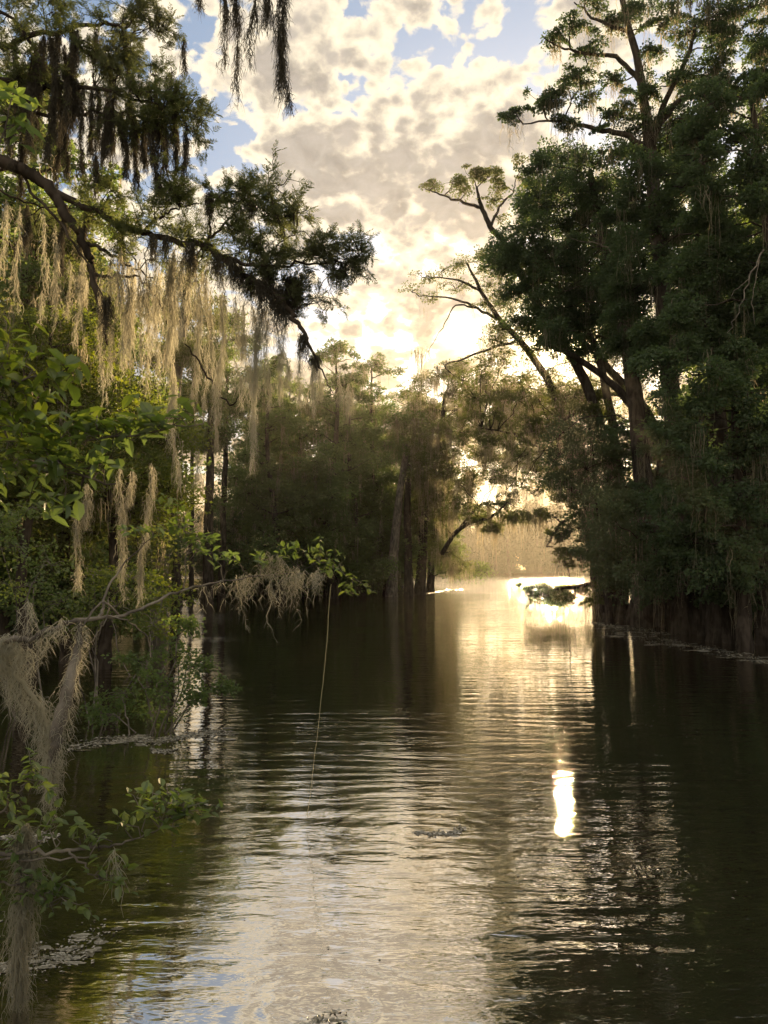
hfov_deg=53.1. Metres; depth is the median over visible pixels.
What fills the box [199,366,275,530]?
bank tree
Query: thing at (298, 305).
spanish moss
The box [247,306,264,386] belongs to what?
spanish moss
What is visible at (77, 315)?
spanish moss
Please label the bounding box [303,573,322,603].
spanish moss
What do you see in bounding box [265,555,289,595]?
spanish moss
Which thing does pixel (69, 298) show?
spanish moss
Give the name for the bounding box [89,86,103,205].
spanish moss
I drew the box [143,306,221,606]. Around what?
cypress tree
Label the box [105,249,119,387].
spanish moss
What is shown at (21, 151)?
spanish moss
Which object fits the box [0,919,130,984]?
floating debris
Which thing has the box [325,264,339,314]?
spanish moss
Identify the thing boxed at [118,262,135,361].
spanish moss
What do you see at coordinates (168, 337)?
spanish moss
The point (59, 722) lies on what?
moss column
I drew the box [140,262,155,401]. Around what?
spanish moss
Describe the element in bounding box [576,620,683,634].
floating debris
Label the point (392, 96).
sky
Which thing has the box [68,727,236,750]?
floating debris
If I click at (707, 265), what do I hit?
leafy tree
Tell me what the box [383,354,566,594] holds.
cypress tree
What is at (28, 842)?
moss
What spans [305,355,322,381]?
spanish moss
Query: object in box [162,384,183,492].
spanish moss
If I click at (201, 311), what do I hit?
spanish moss
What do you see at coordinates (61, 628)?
spanish moss
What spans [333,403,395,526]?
bank tree
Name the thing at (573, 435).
drooping tree
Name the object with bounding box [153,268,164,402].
spanish moss
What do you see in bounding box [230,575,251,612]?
spanish moss
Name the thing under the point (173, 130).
spanish moss
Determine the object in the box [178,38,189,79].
spanish moss
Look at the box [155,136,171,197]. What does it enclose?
spanish moss
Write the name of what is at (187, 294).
spanish moss
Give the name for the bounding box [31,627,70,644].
spanish moss
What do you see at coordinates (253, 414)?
spanish moss
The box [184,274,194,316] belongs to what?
spanish moss
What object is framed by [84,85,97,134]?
spanish moss
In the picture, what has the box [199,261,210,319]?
spanish moss
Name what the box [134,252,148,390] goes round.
spanish moss
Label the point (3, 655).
spanish moss
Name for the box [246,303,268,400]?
spanish moss
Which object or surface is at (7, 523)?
swamp shrub
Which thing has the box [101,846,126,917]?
spanish moss
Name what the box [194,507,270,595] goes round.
bank shrub
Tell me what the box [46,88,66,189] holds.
spanish moss
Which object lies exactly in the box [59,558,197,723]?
swamp shrub
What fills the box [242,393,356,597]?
cypress tree
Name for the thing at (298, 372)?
spanish moss
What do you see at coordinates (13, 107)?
spanish moss
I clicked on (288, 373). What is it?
spanish moss
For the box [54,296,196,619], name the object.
swamp tree
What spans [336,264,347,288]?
spanish moss
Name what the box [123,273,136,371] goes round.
spanish moss
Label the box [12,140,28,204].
spanish moss
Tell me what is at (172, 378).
spanish moss
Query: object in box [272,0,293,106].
spanish moss
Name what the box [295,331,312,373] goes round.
spanish moss
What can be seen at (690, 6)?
spanish moss
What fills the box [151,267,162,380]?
spanish moss
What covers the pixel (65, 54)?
spanish moss
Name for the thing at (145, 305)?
spanish moss
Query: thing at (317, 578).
spanish moss
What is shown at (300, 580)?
spanish moss
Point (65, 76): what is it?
spanish moss
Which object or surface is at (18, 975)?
spanish moss
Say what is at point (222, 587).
cypress tree
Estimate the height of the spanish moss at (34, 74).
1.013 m
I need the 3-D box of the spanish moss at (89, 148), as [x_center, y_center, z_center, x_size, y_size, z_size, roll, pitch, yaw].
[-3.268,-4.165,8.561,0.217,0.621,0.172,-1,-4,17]
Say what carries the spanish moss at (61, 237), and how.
hanging from the bald cypress at (175, 187)
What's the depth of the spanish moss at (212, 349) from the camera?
8.18 m
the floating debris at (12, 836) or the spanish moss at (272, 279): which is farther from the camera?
the spanish moss at (272, 279)
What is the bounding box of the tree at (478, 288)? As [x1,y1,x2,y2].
[398,245,604,612]
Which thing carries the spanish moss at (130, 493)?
hanging from the bald cypress at (175, 187)
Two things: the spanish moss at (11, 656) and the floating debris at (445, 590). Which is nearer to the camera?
the spanish moss at (11, 656)
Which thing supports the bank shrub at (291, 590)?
on the ground
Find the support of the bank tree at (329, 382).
on the ground
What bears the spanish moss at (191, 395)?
hanging from the bald cypress at (175, 187)
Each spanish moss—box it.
[0,201,12,277]
[0,633,29,665]
[0,641,8,662]
[0,641,25,709]
[0,891,48,1018]
[1,114,18,178]
[2,85,20,133]
[5,100,22,141]
[6,646,44,712]
[7,207,25,321]
[9,47,22,82]
[10,204,34,265]
[10,599,42,648]
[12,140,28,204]
[15,132,30,193]
[15,133,26,163]
[19,83,34,126]
[22,82,36,158]
[25,57,34,88]
[26,50,46,129]
[26,76,42,160]
[28,636,55,674]
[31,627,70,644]
[32,35,48,107]
[34,208,51,329]
[40,122,55,167]
[41,100,63,151]
[44,29,64,144]
[44,33,55,73]
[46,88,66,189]
[47,224,63,333]
[48,616,71,650]
[53,127,73,182]
[54,209,71,280]
[60,45,68,108]
[60,52,78,92]
[60,75,75,135]
[63,259,76,323]
[64,79,87,137]
[65,27,82,95]
[67,30,80,77]
[70,518,87,595]
[71,259,89,335]
[72,88,89,182]
[72,265,89,348]
[73,211,91,262]
[74,249,88,302]
[79,485,93,533]
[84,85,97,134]
[85,115,95,160]
[89,27,101,71]
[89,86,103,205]
[94,133,109,174]
[94,271,108,406]
[94,296,104,345]
[96,294,115,351]
[98,74,119,166]
[98,110,116,164]
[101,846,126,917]
[104,93,119,159]
[104,259,115,343]
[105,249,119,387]
[112,233,126,269]
[112,247,124,319]
[112,264,125,335]
[113,469,129,606]
[114,253,129,381]
[115,114,133,184]
[117,275,135,374]
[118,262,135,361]
[121,261,137,371]
[121,263,137,349]
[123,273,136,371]
[124,102,141,153]
[124,467,136,507]
[125,80,134,109]
[125,278,139,384]
[129,137,142,195]
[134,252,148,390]
[134,259,147,318]
[134,463,158,608]
[135,86,152,159]
[137,134,150,178]
[139,278,152,329]
[140,231,164,287]
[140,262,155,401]
[142,273,155,347]
[143,122,158,171]
[144,277,165,359]
[150,126,164,198]
[151,257,160,323]
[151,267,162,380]
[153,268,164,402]
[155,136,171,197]
[156,107,172,166]
[158,233,176,266]
[159,247,178,322]
[161,269,176,383]
[162,262,181,436]
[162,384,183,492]
[164,259,180,355]
[165,250,186,350]
[166,67,180,150]
[168,80,179,147]
[168,131,180,177]
[174,268,187,345]
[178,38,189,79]
[179,123,196,181]
[180,242,201,292]
[184,269,193,341]
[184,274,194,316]
[187,295,201,428]
[190,252,200,325]
[191,0,208,16]
[191,299,204,383]
[191,583,214,611]
[192,451,204,492]
[193,283,205,342]
[194,267,205,357]
[198,191,220,240]
[198,287,216,425]
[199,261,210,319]
[202,288,223,430]
[205,253,227,295]
[207,357,223,454]
[212,581,241,594]
[214,292,228,384]
[215,0,232,73]
[215,278,230,386]
[219,257,240,297]
[219,575,250,630]
[227,0,246,113]
[227,264,249,308]
[229,296,244,361]
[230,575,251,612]
[232,356,244,396]
[236,300,252,414]
[238,271,257,317]
[240,572,266,605]
[242,0,268,76]
[242,198,257,223]
[244,553,283,615]
[245,306,267,479]
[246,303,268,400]
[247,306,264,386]
[251,277,275,323]
[257,0,275,37]
[258,580,284,637]
[259,263,277,302]
[260,306,273,415]
[263,283,289,333]
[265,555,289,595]
[268,0,296,119]
[271,322,286,408]
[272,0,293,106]
[272,295,291,347]
[272,572,299,607]
[276,324,294,395]
[277,565,305,631]
[281,274,305,334]
[285,570,309,616]
[286,276,307,332]
[292,338,307,409]
[295,273,305,284]
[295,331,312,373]
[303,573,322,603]
[304,366,320,420]
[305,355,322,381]
[307,568,324,598]
[316,367,326,403]
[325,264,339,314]
[330,370,344,410]
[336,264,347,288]
[344,384,355,419]
[411,346,430,408]
[684,0,695,27]
[696,0,723,48]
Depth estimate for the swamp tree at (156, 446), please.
16.83 m
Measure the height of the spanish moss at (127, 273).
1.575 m
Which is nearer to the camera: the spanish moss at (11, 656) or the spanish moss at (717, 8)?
the spanish moss at (11, 656)
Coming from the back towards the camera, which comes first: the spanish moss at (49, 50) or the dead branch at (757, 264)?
the dead branch at (757, 264)
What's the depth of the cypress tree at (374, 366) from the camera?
60.90 m
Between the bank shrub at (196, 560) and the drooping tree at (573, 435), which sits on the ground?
the bank shrub at (196, 560)
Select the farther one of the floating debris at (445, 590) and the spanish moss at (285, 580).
the floating debris at (445, 590)
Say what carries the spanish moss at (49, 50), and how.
hanging from the bald cypress at (175, 187)
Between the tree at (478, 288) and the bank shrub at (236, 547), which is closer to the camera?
the tree at (478, 288)
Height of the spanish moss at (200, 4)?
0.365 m
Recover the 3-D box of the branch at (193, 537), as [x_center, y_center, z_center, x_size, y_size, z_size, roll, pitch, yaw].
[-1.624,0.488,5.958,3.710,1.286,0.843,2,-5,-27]
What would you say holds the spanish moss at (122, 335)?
hanging from the bald cypress at (175, 187)
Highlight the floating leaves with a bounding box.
[0,670,735,1012]
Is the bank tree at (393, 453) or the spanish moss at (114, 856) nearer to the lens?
the spanish moss at (114, 856)
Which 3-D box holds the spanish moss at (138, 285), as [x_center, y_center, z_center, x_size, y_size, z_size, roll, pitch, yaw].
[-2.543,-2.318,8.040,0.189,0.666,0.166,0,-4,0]
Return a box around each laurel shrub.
[0,80,211,526]
[0,747,222,920]
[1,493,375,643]
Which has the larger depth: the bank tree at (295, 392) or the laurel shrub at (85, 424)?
the bank tree at (295, 392)
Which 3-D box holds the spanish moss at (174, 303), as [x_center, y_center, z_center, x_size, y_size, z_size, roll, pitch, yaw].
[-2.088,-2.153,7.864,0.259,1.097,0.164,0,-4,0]
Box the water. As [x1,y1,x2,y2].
[0,575,767,1023]
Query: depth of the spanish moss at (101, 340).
8.01 m
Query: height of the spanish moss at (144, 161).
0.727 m
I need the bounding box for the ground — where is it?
[78,571,589,606]
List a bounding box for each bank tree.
[140,382,188,589]
[170,511,187,566]
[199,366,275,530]
[245,391,314,515]
[274,376,322,460]
[304,371,369,519]
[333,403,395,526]
[359,404,428,589]
[379,383,436,587]
[410,423,470,571]
[627,208,752,536]
[633,202,767,621]
[645,198,754,413]
[678,118,767,461]
[682,163,767,408]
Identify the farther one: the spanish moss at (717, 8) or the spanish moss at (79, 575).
the spanish moss at (717, 8)
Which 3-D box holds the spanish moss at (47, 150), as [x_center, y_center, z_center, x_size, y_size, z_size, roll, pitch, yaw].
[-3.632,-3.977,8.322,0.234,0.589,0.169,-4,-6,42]
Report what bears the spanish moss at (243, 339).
hanging from the bald cypress at (175, 187)
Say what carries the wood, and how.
on the ground
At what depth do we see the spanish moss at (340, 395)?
7.99 m
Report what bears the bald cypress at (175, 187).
in the water
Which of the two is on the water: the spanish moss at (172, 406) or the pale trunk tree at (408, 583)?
the pale trunk tree at (408, 583)
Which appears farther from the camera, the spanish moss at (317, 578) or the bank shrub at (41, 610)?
the bank shrub at (41, 610)
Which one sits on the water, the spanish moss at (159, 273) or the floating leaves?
the floating leaves
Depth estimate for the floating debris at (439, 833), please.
6.38 m
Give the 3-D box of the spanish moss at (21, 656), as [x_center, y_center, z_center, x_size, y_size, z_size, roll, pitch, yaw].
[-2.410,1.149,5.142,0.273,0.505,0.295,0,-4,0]
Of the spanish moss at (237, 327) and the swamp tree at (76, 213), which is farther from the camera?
the swamp tree at (76, 213)
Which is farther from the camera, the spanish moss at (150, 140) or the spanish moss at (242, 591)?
the spanish moss at (150, 140)
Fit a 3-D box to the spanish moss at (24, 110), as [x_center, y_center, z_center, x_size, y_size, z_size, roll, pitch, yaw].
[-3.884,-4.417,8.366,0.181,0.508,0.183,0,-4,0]
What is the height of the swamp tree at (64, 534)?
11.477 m
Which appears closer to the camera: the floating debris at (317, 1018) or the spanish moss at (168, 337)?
the floating debris at (317, 1018)
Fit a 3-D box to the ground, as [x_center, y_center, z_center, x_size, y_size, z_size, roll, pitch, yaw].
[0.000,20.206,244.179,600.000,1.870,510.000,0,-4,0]
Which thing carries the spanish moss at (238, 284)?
hanging from the bald cypress at (175, 187)
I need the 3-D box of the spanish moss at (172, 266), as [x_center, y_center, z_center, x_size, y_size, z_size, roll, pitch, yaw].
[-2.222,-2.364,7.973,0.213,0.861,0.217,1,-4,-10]
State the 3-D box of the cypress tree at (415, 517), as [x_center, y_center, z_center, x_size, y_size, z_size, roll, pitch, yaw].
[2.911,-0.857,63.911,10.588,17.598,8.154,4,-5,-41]
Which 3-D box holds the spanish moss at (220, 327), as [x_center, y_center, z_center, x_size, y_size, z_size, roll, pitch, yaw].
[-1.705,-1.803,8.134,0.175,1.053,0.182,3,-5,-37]
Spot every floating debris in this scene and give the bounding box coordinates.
[0,831,60,842]
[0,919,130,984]
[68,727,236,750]
[149,748,176,754]
[300,1008,346,1023]
[411,824,466,836]
[427,589,461,593]
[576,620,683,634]
[589,628,767,663]
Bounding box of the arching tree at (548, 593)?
[515,465,627,619]
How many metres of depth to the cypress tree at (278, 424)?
51.08 m
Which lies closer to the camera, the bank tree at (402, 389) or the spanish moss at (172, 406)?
the spanish moss at (172, 406)
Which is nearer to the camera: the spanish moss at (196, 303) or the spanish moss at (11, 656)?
the spanish moss at (11, 656)
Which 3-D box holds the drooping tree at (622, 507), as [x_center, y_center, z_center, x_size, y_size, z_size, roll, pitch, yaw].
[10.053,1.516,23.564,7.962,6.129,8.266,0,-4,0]
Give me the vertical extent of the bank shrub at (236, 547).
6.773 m
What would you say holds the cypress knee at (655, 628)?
on the water
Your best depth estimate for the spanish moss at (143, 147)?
8.41 m
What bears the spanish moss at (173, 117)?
hanging from the bald cypress at (175, 187)
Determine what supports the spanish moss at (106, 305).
hanging from the bald cypress at (175, 187)
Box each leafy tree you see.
[473,233,655,606]
[476,133,654,627]
[588,98,746,643]
[654,66,767,359]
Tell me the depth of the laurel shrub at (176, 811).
3.88 m
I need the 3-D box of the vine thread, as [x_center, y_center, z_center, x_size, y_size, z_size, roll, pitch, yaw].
[-0.562,1.627,6.721,0.244,1.981,0.017,3,-5,-39]
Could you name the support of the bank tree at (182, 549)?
on the ground
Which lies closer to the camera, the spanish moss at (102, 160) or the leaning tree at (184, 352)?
the spanish moss at (102, 160)
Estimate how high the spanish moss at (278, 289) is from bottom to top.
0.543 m
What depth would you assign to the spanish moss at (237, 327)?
8.00 m
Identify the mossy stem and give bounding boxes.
[564,428,617,622]
[621,436,665,628]
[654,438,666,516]
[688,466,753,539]
[697,470,732,636]
[748,458,767,645]
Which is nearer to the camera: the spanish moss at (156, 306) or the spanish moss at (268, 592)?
the spanish moss at (268, 592)
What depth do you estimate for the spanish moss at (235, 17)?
6.32 m
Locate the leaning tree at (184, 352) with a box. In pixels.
[132,257,234,618]
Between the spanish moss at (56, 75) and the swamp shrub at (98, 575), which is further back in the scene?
the swamp shrub at (98, 575)
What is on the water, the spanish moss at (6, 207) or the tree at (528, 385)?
the tree at (528, 385)
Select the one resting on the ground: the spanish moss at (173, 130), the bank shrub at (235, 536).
the bank shrub at (235, 536)
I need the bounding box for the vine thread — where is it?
[307,587,330,814]
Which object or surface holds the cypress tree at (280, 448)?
on the water
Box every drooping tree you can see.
[534,344,669,622]
[578,475,767,644]
[625,315,767,651]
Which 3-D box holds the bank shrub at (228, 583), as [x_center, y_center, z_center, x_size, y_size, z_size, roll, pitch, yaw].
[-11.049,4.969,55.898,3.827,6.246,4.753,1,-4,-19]
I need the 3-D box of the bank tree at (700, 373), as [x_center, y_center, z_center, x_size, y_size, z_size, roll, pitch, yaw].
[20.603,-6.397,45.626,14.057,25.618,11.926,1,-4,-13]
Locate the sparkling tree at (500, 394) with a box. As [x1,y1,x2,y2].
[454,316,670,615]
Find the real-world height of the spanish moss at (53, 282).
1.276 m
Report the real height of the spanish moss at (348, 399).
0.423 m
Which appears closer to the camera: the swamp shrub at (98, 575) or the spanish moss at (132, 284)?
the spanish moss at (132, 284)
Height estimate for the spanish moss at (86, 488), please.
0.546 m
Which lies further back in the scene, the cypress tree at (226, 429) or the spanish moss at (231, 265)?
the cypress tree at (226, 429)
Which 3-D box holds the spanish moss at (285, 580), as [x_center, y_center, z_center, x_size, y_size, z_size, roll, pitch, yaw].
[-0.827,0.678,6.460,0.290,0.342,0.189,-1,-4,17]
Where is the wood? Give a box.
[179,496,629,574]
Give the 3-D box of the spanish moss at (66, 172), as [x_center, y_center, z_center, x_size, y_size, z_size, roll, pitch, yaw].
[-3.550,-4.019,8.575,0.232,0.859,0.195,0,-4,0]
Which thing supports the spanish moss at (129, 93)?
hanging from the bald cypress at (175, 187)
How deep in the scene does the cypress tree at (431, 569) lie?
69.55 m
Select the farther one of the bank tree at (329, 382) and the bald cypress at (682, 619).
the bank tree at (329, 382)
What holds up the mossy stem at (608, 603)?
in the water
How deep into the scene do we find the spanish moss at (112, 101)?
8.39 m
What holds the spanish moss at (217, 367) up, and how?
hanging from the bald cypress at (175, 187)
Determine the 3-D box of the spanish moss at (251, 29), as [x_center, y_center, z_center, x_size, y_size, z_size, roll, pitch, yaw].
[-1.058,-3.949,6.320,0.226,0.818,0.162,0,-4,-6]
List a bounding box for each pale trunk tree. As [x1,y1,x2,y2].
[376,399,432,596]
[395,454,446,596]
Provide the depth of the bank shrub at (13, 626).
27.27 m
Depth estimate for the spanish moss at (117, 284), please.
7.81 m
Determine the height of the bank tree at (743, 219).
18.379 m
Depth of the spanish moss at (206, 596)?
6.44 m
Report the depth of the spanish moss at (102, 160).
8.35 m
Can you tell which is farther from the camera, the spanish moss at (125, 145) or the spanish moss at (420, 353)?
the spanish moss at (420, 353)
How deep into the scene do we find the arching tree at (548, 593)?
32.76 m
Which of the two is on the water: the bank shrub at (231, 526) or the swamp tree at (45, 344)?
the swamp tree at (45, 344)
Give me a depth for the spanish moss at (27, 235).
8.52 m
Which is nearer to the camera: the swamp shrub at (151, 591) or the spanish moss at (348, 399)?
the spanish moss at (348, 399)
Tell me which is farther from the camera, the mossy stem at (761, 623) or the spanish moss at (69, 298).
the mossy stem at (761, 623)
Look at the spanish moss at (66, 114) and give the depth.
8.26 m
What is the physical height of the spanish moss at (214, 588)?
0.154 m
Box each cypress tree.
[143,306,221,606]
[149,305,225,603]
[162,307,249,604]
[182,310,265,601]
[201,354,350,600]
[213,359,314,599]
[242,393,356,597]
[252,337,403,598]
[312,369,423,595]
[340,352,428,595]
[362,400,467,592]
[383,354,566,594]
[386,401,494,591]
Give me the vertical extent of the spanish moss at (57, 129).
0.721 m
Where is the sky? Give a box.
[0,0,767,569]
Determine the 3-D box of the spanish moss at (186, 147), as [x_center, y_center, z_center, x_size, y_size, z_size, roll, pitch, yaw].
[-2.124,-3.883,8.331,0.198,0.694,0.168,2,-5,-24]
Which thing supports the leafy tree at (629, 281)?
on the water
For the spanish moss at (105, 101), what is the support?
hanging from the bald cypress at (175, 187)
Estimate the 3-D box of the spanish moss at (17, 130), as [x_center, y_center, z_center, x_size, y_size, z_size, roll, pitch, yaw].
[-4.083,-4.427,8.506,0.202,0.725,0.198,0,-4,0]
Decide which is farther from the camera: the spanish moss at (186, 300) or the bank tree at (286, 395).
the bank tree at (286, 395)
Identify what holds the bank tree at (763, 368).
on the ground
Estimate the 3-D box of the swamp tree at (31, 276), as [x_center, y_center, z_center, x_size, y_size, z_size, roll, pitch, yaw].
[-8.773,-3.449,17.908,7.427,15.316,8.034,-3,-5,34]
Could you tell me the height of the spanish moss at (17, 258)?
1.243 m
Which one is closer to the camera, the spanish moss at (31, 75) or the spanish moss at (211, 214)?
the spanish moss at (211, 214)
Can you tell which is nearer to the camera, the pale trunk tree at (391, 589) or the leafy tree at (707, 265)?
the leafy tree at (707, 265)
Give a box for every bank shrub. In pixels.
[0,563,80,632]
[10,557,73,626]
[181,514,255,597]
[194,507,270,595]
[194,532,262,599]
[195,504,289,599]
[196,523,229,597]
[213,508,300,597]
[213,547,240,598]
[246,533,317,597]
[299,510,372,595]
[310,512,376,595]
[339,552,373,594]
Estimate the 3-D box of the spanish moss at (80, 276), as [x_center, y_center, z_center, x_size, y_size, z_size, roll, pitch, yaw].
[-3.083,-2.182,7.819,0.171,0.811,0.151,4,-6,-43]
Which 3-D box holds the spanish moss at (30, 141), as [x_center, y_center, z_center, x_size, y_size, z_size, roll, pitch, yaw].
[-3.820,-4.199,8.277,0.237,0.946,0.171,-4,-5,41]
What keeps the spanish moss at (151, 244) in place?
hanging from the bald cypress at (175, 187)
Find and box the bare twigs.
[51,597,150,656]
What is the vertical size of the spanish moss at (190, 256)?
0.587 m
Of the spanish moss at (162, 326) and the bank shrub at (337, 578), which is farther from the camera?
the bank shrub at (337, 578)
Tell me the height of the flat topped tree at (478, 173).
23.106 m
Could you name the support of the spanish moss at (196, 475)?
hanging from the bald cypress at (175, 187)
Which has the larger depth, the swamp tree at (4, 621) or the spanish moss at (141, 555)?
the swamp tree at (4, 621)
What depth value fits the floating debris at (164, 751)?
9.22 m
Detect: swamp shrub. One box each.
[0,499,107,719]
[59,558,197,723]
[75,614,241,735]
[109,559,173,674]
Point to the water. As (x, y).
(358, 877)
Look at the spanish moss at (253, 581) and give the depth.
6.47 m
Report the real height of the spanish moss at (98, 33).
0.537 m
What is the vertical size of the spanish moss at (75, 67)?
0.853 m
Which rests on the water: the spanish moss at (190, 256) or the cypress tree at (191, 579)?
the cypress tree at (191, 579)
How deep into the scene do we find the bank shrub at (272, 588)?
56.87 m
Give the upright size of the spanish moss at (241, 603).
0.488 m
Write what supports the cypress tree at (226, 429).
on the water
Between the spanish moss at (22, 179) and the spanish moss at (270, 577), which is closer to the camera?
the spanish moss at (270, 577)
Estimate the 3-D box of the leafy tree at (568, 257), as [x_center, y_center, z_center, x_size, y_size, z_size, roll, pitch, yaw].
[7.636,-5.758,32.298,7.106,21.829,7.485,-1,-4,19]
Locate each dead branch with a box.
[562,231,613,255]
[727,249,763,332]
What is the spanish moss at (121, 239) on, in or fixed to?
hanging from the bald cypress at (175, 187)
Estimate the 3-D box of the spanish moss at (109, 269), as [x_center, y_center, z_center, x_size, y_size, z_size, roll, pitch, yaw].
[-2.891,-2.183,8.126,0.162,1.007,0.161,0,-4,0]
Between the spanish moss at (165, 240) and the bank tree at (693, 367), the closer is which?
the spanish moss at (165, 240)
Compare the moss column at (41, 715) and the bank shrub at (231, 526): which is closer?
the moss column at (41, 715)
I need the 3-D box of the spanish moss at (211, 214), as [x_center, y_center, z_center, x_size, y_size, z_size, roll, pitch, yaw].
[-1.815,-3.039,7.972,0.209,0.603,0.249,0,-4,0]
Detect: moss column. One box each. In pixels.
[0,660,78,792]
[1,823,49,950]
[31,620,93,826]
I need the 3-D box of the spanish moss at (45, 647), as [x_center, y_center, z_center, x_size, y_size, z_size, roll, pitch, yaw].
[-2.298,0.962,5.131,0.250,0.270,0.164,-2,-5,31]
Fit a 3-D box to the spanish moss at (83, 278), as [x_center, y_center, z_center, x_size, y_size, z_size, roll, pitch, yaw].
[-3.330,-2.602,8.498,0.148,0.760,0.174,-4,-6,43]
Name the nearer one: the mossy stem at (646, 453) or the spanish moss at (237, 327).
the spanish moss at (237, 327)
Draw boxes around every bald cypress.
[0,0,379,405]
[495,0,767,634]
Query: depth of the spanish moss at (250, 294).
7.95 m
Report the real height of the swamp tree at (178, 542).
14.295 m
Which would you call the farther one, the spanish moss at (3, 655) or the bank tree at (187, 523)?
the bank tree at (187, 523)
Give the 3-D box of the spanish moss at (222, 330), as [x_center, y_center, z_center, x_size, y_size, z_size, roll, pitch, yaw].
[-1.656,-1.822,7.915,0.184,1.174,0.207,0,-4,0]
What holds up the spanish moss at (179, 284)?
hanging from the bald cypress at (175, 187)
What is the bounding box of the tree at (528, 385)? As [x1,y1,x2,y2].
[487,371,611,510]
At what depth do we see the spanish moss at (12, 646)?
5.12 m
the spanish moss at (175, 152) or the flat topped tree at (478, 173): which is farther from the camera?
the flat topped tree at (478, 173)
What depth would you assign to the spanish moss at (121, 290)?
7.87 m
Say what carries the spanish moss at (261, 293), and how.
hanging from the bald cypress at (175, 187)
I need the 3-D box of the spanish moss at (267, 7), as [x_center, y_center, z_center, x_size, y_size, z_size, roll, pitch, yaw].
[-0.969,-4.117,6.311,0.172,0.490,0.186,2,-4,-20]
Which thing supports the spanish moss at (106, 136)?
hanging from the bald cypress at (175, 187)
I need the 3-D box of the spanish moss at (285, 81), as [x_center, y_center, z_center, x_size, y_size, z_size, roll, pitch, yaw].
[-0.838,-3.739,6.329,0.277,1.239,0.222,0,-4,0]
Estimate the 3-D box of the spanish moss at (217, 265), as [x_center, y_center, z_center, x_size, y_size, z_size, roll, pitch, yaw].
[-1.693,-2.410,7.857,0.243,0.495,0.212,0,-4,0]
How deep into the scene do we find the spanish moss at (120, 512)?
8.21 m
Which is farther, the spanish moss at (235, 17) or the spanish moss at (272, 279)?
the spanish moss at (272, 279)
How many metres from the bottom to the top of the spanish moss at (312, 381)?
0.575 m
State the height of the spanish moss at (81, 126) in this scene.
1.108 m
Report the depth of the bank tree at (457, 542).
88.68 m
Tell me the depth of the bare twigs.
5.47 m
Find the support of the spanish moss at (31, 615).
hanging from the branch at (193, 537)
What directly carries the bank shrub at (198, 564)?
on the ground
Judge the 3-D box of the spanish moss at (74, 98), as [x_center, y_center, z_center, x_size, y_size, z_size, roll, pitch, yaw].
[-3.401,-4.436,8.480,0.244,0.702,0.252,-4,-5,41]
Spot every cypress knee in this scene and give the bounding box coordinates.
[607,611,612,622]
[652,625,659,631]
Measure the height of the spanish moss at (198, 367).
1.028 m
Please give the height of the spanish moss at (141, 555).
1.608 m
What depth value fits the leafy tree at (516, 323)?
35.25 m
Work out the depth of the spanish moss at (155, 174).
8.33 m
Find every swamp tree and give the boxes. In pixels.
[0,54,188,647]
[0,190,173,633]
[0,200,196,663]
[0,290,170,682]
[9,196,166,624]
[9,298,214,669]
[41,249,211,633]
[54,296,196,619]
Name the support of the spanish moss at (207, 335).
hanging from the bald cypress at (175, 187)
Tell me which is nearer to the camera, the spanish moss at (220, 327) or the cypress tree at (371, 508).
the spanish moss at (220, 327)
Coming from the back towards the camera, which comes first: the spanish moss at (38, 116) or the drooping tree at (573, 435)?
the drooping tree at (573, 435)
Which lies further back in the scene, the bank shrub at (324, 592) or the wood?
the wood
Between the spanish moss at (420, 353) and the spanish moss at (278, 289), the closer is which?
the spanish moss at (278, 289)
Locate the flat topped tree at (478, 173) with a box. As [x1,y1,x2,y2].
[418,152,618,600]
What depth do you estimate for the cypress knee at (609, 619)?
30.43 m
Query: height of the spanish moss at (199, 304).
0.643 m
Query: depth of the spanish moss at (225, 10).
6.29 m
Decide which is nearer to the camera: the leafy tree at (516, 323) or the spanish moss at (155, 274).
the spanish moss at (155, 274)
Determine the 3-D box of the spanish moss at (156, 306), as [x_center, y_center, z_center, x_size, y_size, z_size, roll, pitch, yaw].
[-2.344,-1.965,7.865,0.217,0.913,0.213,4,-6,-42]
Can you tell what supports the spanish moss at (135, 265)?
hanging from the bald cypress at (175, 187)
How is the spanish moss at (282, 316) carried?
hanging from the bald cypress at (175, 187)
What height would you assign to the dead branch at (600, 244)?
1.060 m
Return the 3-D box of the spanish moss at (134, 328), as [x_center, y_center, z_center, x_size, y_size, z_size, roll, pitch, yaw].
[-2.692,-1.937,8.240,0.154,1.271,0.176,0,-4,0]
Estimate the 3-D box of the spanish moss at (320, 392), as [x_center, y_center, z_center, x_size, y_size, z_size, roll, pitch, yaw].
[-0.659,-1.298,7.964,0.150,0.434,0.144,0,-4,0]
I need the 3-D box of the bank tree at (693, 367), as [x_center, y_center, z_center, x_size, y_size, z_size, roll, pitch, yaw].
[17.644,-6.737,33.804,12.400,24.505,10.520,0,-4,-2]
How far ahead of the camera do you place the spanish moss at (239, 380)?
8.10 m
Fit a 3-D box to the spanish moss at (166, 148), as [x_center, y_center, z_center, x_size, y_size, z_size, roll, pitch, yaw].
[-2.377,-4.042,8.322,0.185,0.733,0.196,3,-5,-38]
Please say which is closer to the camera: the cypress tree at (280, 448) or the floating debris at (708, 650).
the floating debris at (708, 650)
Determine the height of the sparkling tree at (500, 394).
15.619 m
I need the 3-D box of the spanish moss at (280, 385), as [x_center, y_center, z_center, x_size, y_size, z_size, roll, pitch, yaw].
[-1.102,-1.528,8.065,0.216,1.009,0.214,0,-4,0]
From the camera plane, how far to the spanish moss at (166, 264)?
7.97 m

